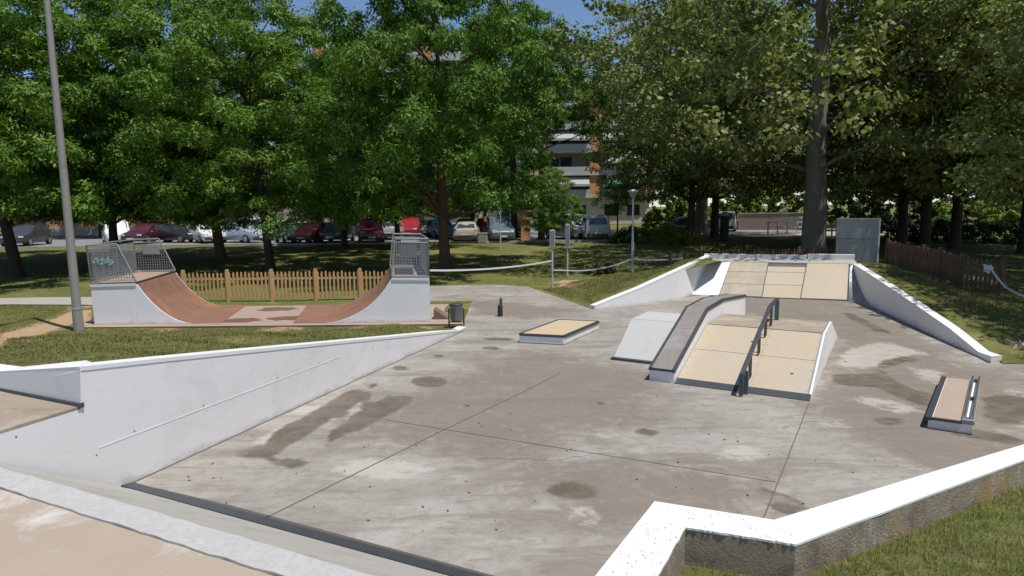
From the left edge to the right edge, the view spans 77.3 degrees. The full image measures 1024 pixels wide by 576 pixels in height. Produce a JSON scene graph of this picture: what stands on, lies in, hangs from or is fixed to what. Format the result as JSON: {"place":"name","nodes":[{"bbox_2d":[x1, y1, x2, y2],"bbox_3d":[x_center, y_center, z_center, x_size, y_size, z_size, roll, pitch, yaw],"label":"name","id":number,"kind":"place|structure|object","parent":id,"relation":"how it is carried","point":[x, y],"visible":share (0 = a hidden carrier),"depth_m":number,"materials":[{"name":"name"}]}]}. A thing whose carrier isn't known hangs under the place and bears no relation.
{"place":"outdoors","nodes":[
{"label":"outdoors","id":0,"kind":"place"},
{"bbox_2d":[0,305,451,365],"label":"grass","id":1,"kind":"structure","parent":0,"point":[177,337],"depth_m":11.37,"materials":[{"name":"green plant"}]},
{"bbox_2d":[188,206,332,228],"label":"building","id":2,"kind":"structure","parent":0,"point":[282,211],"depth_m":71.50,"materials":[{"name":"paint"}]},
{"bbox_2d":[313,33,486,223],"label":"apartment building","id":3,"kind":"structure","parent":0,"point":[482,214],"depth_m":80.86,"materials":[{"name":"paint"}]},
{"bbox_2d":[0,226,980,246],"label":"parking asphalt","id":4,"kind":"structure","parent":0,"point":[79,240],"depth_m":49.25,"materials":[{"name":"grey asphalt"}]},
{"bbox_2d":[0,225,52,245],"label":"parked car","id":5,"kind":"object","parent":4,"relation":"on","point":[28,235],"visible":0.77,"depth_m":46.46,"materials":[{"name":"grey paint"}]},
{"bbox_2d":[12,211,173,235],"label":"building","id":6,"kind":"structure","parent":4,"relation":"on","point":[79,230],"depth_m":65.61,"materials":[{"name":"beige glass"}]},
{"bbox_2d":[102,221,132,243],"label":"parked car","id":7,"kind":"object","parent":4,"relation":"on","point":[122,226],"visible":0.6,"depth_m":46.94,"materials":[{"name":"white paint"}]},
{"bbox_2d":[120,223,168,243],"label":"parked car","id":8,"kind":"object","parent":4,"relation":"on","point":[144,230],"visible":0.66,"depth_m":46.99,"materials":[{"name":"red paint"}]},
{"bbox_2d":[151,224,198,242],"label":"parked car","id":9,"kind":"object","parent":4,"relation":"on","point":[180,234],"visible":0.52,"depth_m":48.03,"materials":[{"name":"paint"}]},
{"bbox_2d":[188,225,226,243],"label":"parked car","id":10,"kind":"object","parent":4,"relation":"on","point":[200,235],"visible":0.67,"depth_m":46.66,"materials":[{"name":"white paint"}]},
{"bbox_2d":[221,222,262,242],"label":"parked car","id":11,"kind":"object","parent":4,"relation":"on","point":[246,236],"visible":0.48,"depth_m":46.41,"materials":[{"name":"paint"}]},
{"bbox_2d":[275,222,309,242],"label":"parked car","id":12,"kind":"object","parent":4,"relation":"on","point":[284,239],"visible":0.3,"depth_m":44.81,"materials":[{"name":"silver paint"}]},
{"bbox_2d":[291,221,332,242],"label":"parked car","id":13,"kind":"object","parent":4,"relation":"on","point":[310,232],"visible":0.77,"depth_m":44.50,"materials":[{"name":"red paint"}]},
{"bbox_2d":[318,222,354,242],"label":"parked car","id":14,"kind":"object","parent":4,"relation":"on","point":[327,232],"visible":0.79,"depth_m":45.07,"materials":[{"name":"paint"}]},
{"bbox_2d":[357,217,384,241],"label":"parked car","id":15,"kind":"object","parent":4,"relation":"on","point":[368,229],"visible":0.94,"depth_m":44.25,"materials":[{"name":"paint"}]},
{"bbox_2d":[382,220,407,237],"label":"parked car","id":16,"kind":"object","parent":4,"relation":"on","point":[389,232],"visible":0.4,"depth_m":48.02,"materials":[{"name":"silver paint"}]},
{"bbox_2d":[400,216,424,236],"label":"parked car","id":17,"kind":"object","parent":4,"relation":"on","point":[413,225],"visible":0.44,"depth_m":50.73,"materials":[{"name":"paint"}]},
{"bbox_2d":[426,219,455,238],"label":"parked car","id":18,"kind":"object","parent":4,"relation":"on","point":[432,227],"visible":0.45,"depth_m":50.10,"materials":[{"name":"teal paint"}]},
{"bbox_2d":[453,221,481,240],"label":"parked car","id":19,"kind":"object","parent":4,"relation":"on","point":[464,230],"visible":0.85,"depth_m":42.81,"materials":[{"name":"beige paint"}]},
{"bbox_2d":[483,215,514,240],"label":"parked car","id":20,"kind":"object","parent":4,"relation":"on","point":[491,226],"visible":0.86,"depth_m":43.67,"materials":[{"name":"paint"}]},
{"bbox_2d":[545,220,591,239],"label":"parked car","id":21,"kind":"object","parent":4,"relation":"on","point":[576,226],"visible":0.3,"depth_m":46.11,"materials":[{"name":"white paint"}]},
{"bbox_2d":[578,215,610,239],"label":"parked car","id":22,"kind":"object","parent":4,"relation":"on","point":[594,226],"visible":0.85,"depth_m":42.86,"materials":[{"name":"silver paint"}]},
{"bbox_2d":[664,216,719,232],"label":"parked car","id":23,"kind":"object","parent":4,"relation":"on","point":[680,221],"visible":0.27,"depth_m":53.23,"materials":[{"name":"paint"}]},
{"bbox_2d":[719,211,737,230],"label":"parked car","id":24,"kind":"object","parent":4,"relation":"on","point":[732,220],"visible":0.48,"depth_m":55.72,"materials":[{"name":"paint"}]},
{"bbox_2d":[738,212,802,229],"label":"stone wall","id":25,"kind":"structure","parent":4,"relation":"on","point":[753,221],"depth_m":58.86,"materials":[{"name":"stone"}]},
{"bbox_2d":[0,203,1023,575],"bbox_3d":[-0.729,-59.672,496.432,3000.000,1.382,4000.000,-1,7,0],"label":"grass ground","id":26,"kind":"structure","parent":0,"point":[46,271],"depth_m":25.85,"materials":[{"name":"green plant"}]},
{"bbox_2d":[0,3,87,231],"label":"tree","id":27,"kind":"object","parent":26,"relation":"on","point":[46,160],"visible":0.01,"depth_m":33.54,"materials":[{"name":"green plant"}]},
{"bbox_2d":[0,297,92,304],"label":"footpath","id":28,"kind":"structure","parent":26,"relation":"on","point":[57,300],"depth_m":21.95,"materials":[{"name":"beige concrete"}]},
{"bbox_2d":[43,0,84,331],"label":"lamp post","id":29,"kind":"object","parent":26,"relation":"on","point":[77,316],"visible":0.9,"depth_m":16.12,"materials":[{"name":"metal"}]},
{"bbox_2d":[24,77,123,237],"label":"tree","id":30,"kind":"object","parent":26,"relation":"on","point":[100,230],"depth_m":59.52,"materials":[{"name":"green plant"}]},
{"bbox_2d":[0,0,169,276],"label":"tree","id":31,"kind":"object","parent":26,"relation":"on","point":[27,97],"visible":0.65,"depth_m":26.73,"materials":[{"name":"green plant"}]},
{"bbox_2d":[0,0,233,266],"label":"tree","id":32,"kind":"object","parent":26,"relation":"on","point":[101,131],"visible":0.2,"depth_m":30.15,"materials":[{"name":"green plant"}]},
{"bbox_2d":[27,0,319,257],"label":"tree","id":33,"kind":"object","parent":26,"relation":"on","point":[102,20],"visible":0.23,"depth_m":29.40,"materials":[{"name":"green plant"}]},
{"bbox_2d":[115,45,296,218],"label":"tree","id":34,"kind":"object","parent":26,"relation":"on","point":[230,93],"visible":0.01,"depth_m":54.97,"materials":[{"name":"green plant"}]},
{"bbox_2d":[107,0,374,269],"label":"tree","id":35,"kind":"object","parent":26,"relation":"on","point":[194,67],"visible":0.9,"depth_m":26.26,"materials":[{"name":"green plant"}]},
{"bbox_2d":[138,268,386,301],"bbox_3d":[-8.101,-0.060,21.598,9.094,1.158,0.094,-1,7,1],"label":"picket fence","id":36,"kind":"object","parent":26,"relation":"on","point":[271,279],"visible":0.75,"depth_m":21.58,"materials":[{"name":"brown wood"}]},
{"bbox_2d":[71,304,462,328],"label":"halfpipe slab","id":37,"kind":"structure","parent":26,"relation":"on","point":[251,312],"depth_m":17.21,"materials":[{"name":"beige concrete"}]},
{"bbox_2d":[85,238,245,323],"bbox_3d":[-9.976,-0.308,18.868,4.142,2.212,3.340,-1,7,0],"label":"quarter pipe","id":38,"kind":"object","parent":37,"relation":"on","point":[153,296],"visible":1,"depth_m":17.63,"materials":[{"name":"brown plywood"},{"name":"white paint"},{"name":"galvanised steel"}]},
{"bbox_2d":[223,307,298,321],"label":"stain puddle","id":39,"kind":"object","parent":37,"relation":"on","point":[265,309],"visible":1,"depth_m":18.01,"materials":[{"name":"beige liquid"}]},
{"bbox_2d":[293,233,430,322],"bbox_3d":[-4.374,-0.388,18.678,4.382,2.282,3.362,-1,7,0],"label":"quarter pipe","id":40,"kind":"object","parent":37,"relation":"on","point":[398,293],"visible":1,"depth_m":17.14,"materials":[{"name":"brown plywood"},{"name":"white paint"},{"name":"galvanised steel"}]},
{"bbox_2d":[434,307,447,318],"bbox_3d":[-1.942,0.685,17.769,0.400,0.280,0.500,-1,7,0],"label":"kicker wedge","id":41,"kind":"object","parent":37,"relation":"on","point":[439,313],"visible":0.82,"depth_m":17.54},
{"bbox_2d":[215,11,379,221],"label":"tree","id":42,"kind":"object","parent":26,"relation":"on","point":[312,54],"visible":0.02,"depth_m":54.80,"materials":[{"name":"green plant"}]},
{"bbox_2d":[0,239,608,248],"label":"kerb","id":43,"kind":"structure","parent":26,"relation":"on","point":[301,244],"depth_m":43.08,"materials":[{"name":"concrete"}]},
{"bbox_2d":[285,64,390,245],"bbox_3d":[-11.047,-8.583,41.543,7.982,12.114,10.981,-1,7,-1],"label":"tree","id":44,"kind":"object","parent":26,"relation":"on","point":[344,241],"visible":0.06,"depth_m":39.81,"materials":[{"name":"green plant"}]},
{"bbox_2d":[309,56,480,248],"bbox_3d":[-7.064,-8.203,38.715,10.981,12.114,7.982,-6,9,-34],"label":"tree","id":45,"kind":"object","parent":26,"relation":"on","point":[394,217],"visible":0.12,"depth_m":37.47,"materials":[{"name":"green plant"}]},
{"bbox_2d":[301,0,562,268],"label":"tree","id":46,"kind":"object","parent":26,"relation":"on","point":[397,33],"visible":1,"depth_m":26.28,"materials":[{"name":"green plant"}]},
{"bbox_2d":[407,103,537,218],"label":"tree","id":47,"kind":"object","parent":26,"relation":"on","point":[503,159],"visible":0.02,"depth_m":55.70,"materials":[{"name":"green plant"}]},
{"bbox_2d":[477,233,487,242],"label":"utility cabinet","id":48,"kind":"object","parent":26,"relation":"on","point":[482,237],"visible":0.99,"depth_m":42.50,"materials":[{"name":"grey metal"}]},
{"bbox_2d":[457,0,575,237],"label":"tree","id":49,"kind":"object","parent":26,"relation":"on","point":[508,11],"visible":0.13,"depth_m":45.82,"materials":[{"name":"green plant"}]},
{"bbox_2d":[468,25,616,239],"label":"tree","id":50,"kind":"object","parent":26,"relation":"on","point":[575,75],"visible":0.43,"depth_m":43.41,"materials":[{"name":"green plant"}]},
{"bbox_2d":[550,229,554,287],"bbox_3d":[1.488,-1.069,23.485,0.195,2.160,0.098,0,7,8],"label":"post","id":51,"kind":"object","parent":26,"relation":"on","point":[552,237],"visible":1,"depth_m":23.36,"materials":[{"name":"grey metal"}]},
{"bbox_2d":[430,260,551,270],"bbox_3d":[-0.398,-0.734,20.467,0.006,0.336,7.051,4,8,31],"label":"barrier tape","id":52,"kind":"object","parent":51,"relation":"attached to","point":[487,268],"visible":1,"depth_m":19.79,"materials":[{"name":"white plastic"}]},
{"bbox_2d":[554,259,631,270],"bbox_3d":[2.706,-0.840,25.513,4.408,0.488,1.617,-7,9,-39],"label":"barrier tape","id":53,"kind":"object","parent":51,"relation":"attached to","point":[594,269],"visible":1,"depth_m":26.25,"materials":[{"name":"white plastic"}]},
{"bbox_2d":[523,167,584,234],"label":"tree","id":54,"kind":"object","parent":26,"relation":"on","point":[548,209],"visible":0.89,"depth_m":40.06,"materials":[{"name":"green plant"}]},
{"bbox_2d":[565,223,569,276],"bbox_3d":[2.275,-1.476,26.204,0.175,2.316,0.098,0,7,8],"label":"information sign","id":55,"kind":"object","parent":26,"relation":"on","point":[567,235],"visible":0.94,"depth_m":26.09,"materials":[{"name":"grey metal"}]},
{"bbox_2d":[581,262,616,273],"bbox_3d":[3.718,-0.843,27.191,1.659,0.550,1.063,4,9,34],"label":"dry shrub","id":56,"kind":"object","parent":26,"relation":"on","point":[604,270],"visible":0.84,"depth_m":26.96,"materials":[{"name":"green plant"}]},
{"bbox_2d":[590,178,644,231],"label":"tree","id":57,"kind":"object","parent":26,"relation":"on","point":[613,197],"visible":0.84,"depth_m":45.09,"materials":[{"name":"green plant"}]},
{"bbox_2d":[606,224,647,243],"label":"round bush","id":58,"kind":"object","parent":26,"relation":"on","point":[623,237],"visible":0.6,"depth_m":41.10,"materials":[{"name":"green plant"}]},
{"bbox_2d":[628,189,638,271],"bbox_3d":[4.944,-2.126,26.207,0.450,3.797,0.450,-1,7,0],"label":"lamp post","id":59,"kind":"object","parent":26,"relation":"on","point":[633,193],"visible":0.95,"depth_m":26.12,"materials":[{"name":"grey metal"}]},
{"bbox_2d":[627,224,661,243],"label":"round bush","id":60,"kind":"object","parent":26,"relation":"on","point":[649,231],"visible":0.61,"depth_m":40.63,"materials":[{"name":"green plant"}]},
{"bbox_2d":[647,222,696,244],"bbox_3d":[10.108,-3.469,40.424,3.223,1.483,2.680,-1,7,0],"label":"round bush","id":61,"kind":"object","parent":26,"relation":"on","point":[670,233],"visible":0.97,"depth_m":39.83,"materials":[{"name":"green plant"}]},
{"bbox_2d":[592,0,809,240],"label":"plane tree","id":62,"kind":"object","parent":26,"relation":"on","point":[629,176],"visible":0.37,"depth_m":40.37,"materials":[{"name":"green plant"}]},
{"bbox_2d":[564,0,859,233],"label":"plane tree","id":63,"kind":"object","parent":26,"relation":"on","point":[701,219],"visible":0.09,"depth_m":50.98,"materials":[{"name":"green plant"}]},
{"bbox_2d":[618,0,813,237],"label":"plane tree","id":64,"kind":"object","parent":26,"relation":"on","point":[714,231],"visible":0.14,"depth_m":42.17,"materials":[{"name":"green plant"}]},
{"bbox_2d":[720,212,728,241],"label":"advertising post","id":65,"kind":"object","parent":26,"relation":"on","point":[724,226],"visible":1,"depth_m":41.64,"materials":[{"name":"black metal"}]},
{"bbox_2d":[662,79,811,212],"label":"plane tree","id":66,"kind":"object","parent":26,"relation":"on","point":[784,152],"visible":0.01,"depth_m":66.58,"materials":[{"name":"green plant"}]},
{"bbox_2d":[641,187,834,227],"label":"hedge","id":67,"kind":"object","parent":26,"relation":"on","point":[680,208],"visible":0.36,"depth_m":61.40,"materials":[{"name":"green plant"}]},
{"bbox_2d":[668,246,834,266],"bbox_3d":[10.086,-1.191,26.590,7.824,1.002,0.346,-2,7,-12],"label":"picket fence","id":68,"kind":"object","parent":26,"relation":"on","point":[799,251],"visible":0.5,"depth_m":26.59,"materials":[{"name":"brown wood"}]},
{"bbox_2d":[539,0,1018,255],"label":"plane tree","id":69,"kind":"object","parent":26,"relation":"on","point":[827,63],"visible":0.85,"depth_m":27.34,"materials":[{"name":"green plant"}]},
{"bbox_2d":[767,217,802,233],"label":"guard rail","id":70,"kind":"object","parent":26,"relation":"on","point":[787,226],"visible":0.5,"depth_m":49.76,"materials":[{"name":"grey metal"}]},
{"bbox_2d":[690,484,1023,575],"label":"grass","id":71,"kind":"structure","parent":26,"relation":"on","point":[954,548],"depth_m":3.99,"materials":[{"name":"green plant"}]},
{"bbox_2d":[835,218,880,266],"bbox_3d":[13.355,-1.705,24.804,1.474,2.007,0.763,3,8,24],"label":"metal cabinet","id":72,"kind":"object","parent":26,"relation":"on","point":[859,238],"visible":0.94,"depth_m":24.46,"materials":[{"name":"metal"}]},
{"bbox_2d":[719,231,1008,236],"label":"pale lane","id":73,"kind":"structure","parent":26,"relation":"on","point":[772,234],"depth_m":50.03,"materials":[{"name":"grey concrete"}]},
{"bbox_2d":[750,0,1022,242],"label":"plane tree","id":74,"kind":"object","parent":26,"relation":"on","point":[902,231],"visible":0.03,"depth_m":38.58,"materials":[{"name":"green plant"}]},
{"bbox_2d":[831,218,975,237],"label":"guard rail","id":75,"kind":"object","parent":26,"relation":"on","point":[910,220],"visible":0.21,"depth_m":42.69,"materials":[{"name":"grey metal"}]},
{"bbox_2d":[786,0,1023,249],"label":"plane tree","id":76,"kind":"object","parent":26,"relation":"on","point":[875,190],"visible":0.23,"depth_m":31.48,"materials":[{"name":"green plant"}]},
{"bbox_2d":[792,0,1021,247],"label":"plane tree","id":77,"kind":"object","parent":26,"relation":"on","point":[955,236],"visible":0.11,"depth_m":34.62,"materials":[{"name":"green plant"}]},
{"bbox_2d":[827,174,1020,227],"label":"hedge","id":78,"kind":"object","parent":26,"relation":"on","point":[854,207],"visible":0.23,"depth_m":53.67,"materials":[{"name":"green plant"}]},
{"bbox_2d":[845,0,1023,253],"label":"plane tree","id":79,"kind":"object","parent":26,"relation":"on","point":[932,184],"visible":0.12,"depth_m":30.31,"materials":[{"name":"green plant"}]},
{"bbox_2d":[885,238,1005,295],"bbox_3d":[13.444,-0.775,20.644,0.573,1.384,5.999,0,7,2],"label":"picket fence","id":80,"kind":"object","parent":26,"relation":"on","point":[904,256],"visible":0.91,"depth_m":19.59,"materials":[{"name":"brown wood"}]},
{"bbox_2d":[991,270,1023,296],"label":"barrier tape","id":81,"kind":"object","parent":80,"relation":"attached to","point":[1000,281],"visible":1,"depth_m":17.16,"materials":[{"name":"white plastic"}]},
{"bbox_2d":[880,216,1019,243],"bbox_3d":[27.261,-3.501,38.944,9.968,1.856,1.739,1,7,13],"label":"hedge","id":82,"kind":"object","parent":26,"relation":"on","point":[941,228],"visible":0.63,"depth_m":38.66,"materials":[{"name":"green plant"}]},
{"bbox_2d":[905,0,1023,191],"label":"plane tree","id":83,"kind":"object","parent":26,"relation":"on","point":[962,83],"visible":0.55,"depth_m":23.51,"materials":[{"name":"green plant"}]},
{"bbox_2d":[918,200,1021,234],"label":"hedge","id":84,"kind":"object","parent":26,"relation":"on","point":[976,212],"visible":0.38,"depth_m":44.28,"materials":[{"name":"green plant"}]},
{"bbox_2d":[942,0,1023,210],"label":"plane tree","id":85,"kind":"object","parent":26,"relation":"on","point":[1014,46],"visible":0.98,"depth_m":18.33,"materials":[{"name":"green plant"}]},
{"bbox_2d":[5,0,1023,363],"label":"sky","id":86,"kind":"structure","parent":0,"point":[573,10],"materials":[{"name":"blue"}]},
{"bbox_2d":[518,210,531,239],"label":"brick pillar","id":87,"kind":"structure","parent":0,"point":[523,218],"depth_m":43.54,"materials":[{"name":"brick"}]},
{"bbox_2d":[488,78,655,223],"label":"apartment building","id":88,"kind":"structure","parent":0,"point":[568,153],"depth_m":83.06,"materials":[{"name":"paint"}]},
{"bbox_2d":[551,157,571,166],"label":"window","id":89,"kind":"structure","parent":88,"relation":"in","point":[566,161],"depth_m":84.17,"materials":[{"name":"black glass"}]},
{"bbox_2d":[627,205,639,214],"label":"window","id":90,"kind":"structure","parent":88,"relation":"in","point":[636,207],"depth_m":83.60,"materials":[{"name":"black glass"}]},
{"bbox_2d":[135,284,1023,575],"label":"skate floor","id":91,"kind":"structure","parent":0,"point":[407,438],"depth_m":8.26,"materials":[{"name":"concrete"}]},
{"bbox_2d":[0,326,465,486],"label":"boundary wall","id":92,"kind":"structure","parent":91,"relation":"on","point":[134,419],"depth_m":7.58,"materials":[{"name":"paint"}]},
{"bbox_2d":[0,388,83,432],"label":"side deck","id":93,"kind":"structure","parent":92,"relation":"on","point":[18,409],"depth_m":6.51,"materials":[{"name":"concrete"}]},
{"bbox_2d":[0,464,493,575],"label":"start ramp","id":94,"kind":"structure","parent":91,"relation":"on","point":[53,525],"depth_m":4.07,"materials":[{"name":"beige concrete"}]},
{"bbox_2d":[448,302,464,326],"bbox_3d":[-1.428,0.689,16.400,0.340,0.600,0.340,6,10,45],"label":"litter bin","id":95,"kind":"object","parent":91,"relation":"on","point":[455,313],"visible":0.99,"depth_m":16.28,"materials":[{"name":"metal"}]},
{"bbox_2d":[498,297,502,316],"bbox_3d":[-0.331,0.527,17.863,0.150,0.530,0.150,-1,7,0],"label":"bollard","id":96,"kind":"object","parent":91,"relation":"on","point":[500,309],"visible":1,"depth_m":17.82,"materials":[{"name":"black metal"}]},
{"bbox_2d":[519,319,599,344],"bbox_3d":[1.157,1.019,15.057,1.032,0.215,2.280,3,8,30],"label":"manual pad","id":97,"kind":"object","parent":91,"relation":"on","point":[560,332],"visible":1,"depth_m":14.61,"materials":[{"name":"white paint"}]},
{"bbox_2d":[611,311,679,363],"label":"side bank","id":98,"kind":"structure","parent":91,"relation":"on","point":[645,336],"depth_m":12.92,"materials":[{"name":"white paint"}]},
{"bbox_2d":[590,253,730,308],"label":"wing wall","id":99,"kind":"structure","parent":91,"relation":"on","point":[682,281],"depth_m":20.57,"materials":[{"name":"white paint"}]},
{"bbox_2d":[649,293,745,382],"bbox_3d":[4.096,0.780,13.502,0.459,1.004,6.028,4,8,31],"label":"grind ledge","id":100,"kind":"object","parent":91,"relation":"on","point":[674,353],"visible":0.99,"depth_m":12.05,"materials":[{"name":"white paint"}]},
{"bbox_2d":[674,314,837,400],"bbox_3d":[5.083,1.038,12.685,2.103,0.719,5.570,4,8,31],"label":"funbox","id":101,"kind":"object","parent":91,"relation":"on","point":[790,360],"visible":0.97,"depth_m":11.28,"materials":[{"name":"tan plywood panels"},{"name":"white paint"},{"name":"dark steel"}]},
{"bbox_2d":[739,298,779,395],"bbox_3d":[4.507,0.955,11.513,0.110,1.130,3.535,3,8,30],"label":"grind rail","id":102,"kind":"object","parent":101,"relation":"on","point":[745,375],"visible":0.94,"depth_m":10.95,"materials":[{"name":"metal"}]},
{"bbox_2d":[709,254,856,300],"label":"bank","id":103,"kind":"structure","parent":91,"relation":"on","point":[818,277],"depth_m":21.43,"materials":[{"name":"tan plywood panels"},{"name":"white paint"},{"name":"dark steel"}]},
{"bbox_2d":[595,444,1023,575],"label":"zigzag wall","id":104,"kind":"structure","parent":91,"relation":"on","point":[831,533],"depth_m":3.96,"materials":[{"name":"concrete"}]},
{"bbox_2d":[848,263,1001,362],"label":"wing wall","id":105,"kind":"structure","parent":91,"relation":"on","point":[867,286],"depth_m":16.31,"materials":[{"name":"white paint"}]},
{"bbox_2d":[924,376,980,434],"bbox_3d":[6.546,1.654,9.447,0.532,0.217,2.645,5,9,37],"label":"rail box","id":106,"kind":"object","parent":91,"relation":"on","point":[952,408],"visible":1,"depth_m":9.00,"materials":[{"name":"tan plywood"},{"name":"white paint"},{"name":"dark steel"}]},
{"bbox_2d":[543,258,711,302],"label":"grass","id":107,"kind":"structure","parent":0,"point":[612,286],"depth_m":22.02,"materials":[{"name":"green plant"}]},
{"bbox_2d":[876,266,1023,359],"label":"grass","id":108,"kind":"structure","parent":0,"point":[951,302],"depth_m":16.25,"materials":[{"name":"green plant"}]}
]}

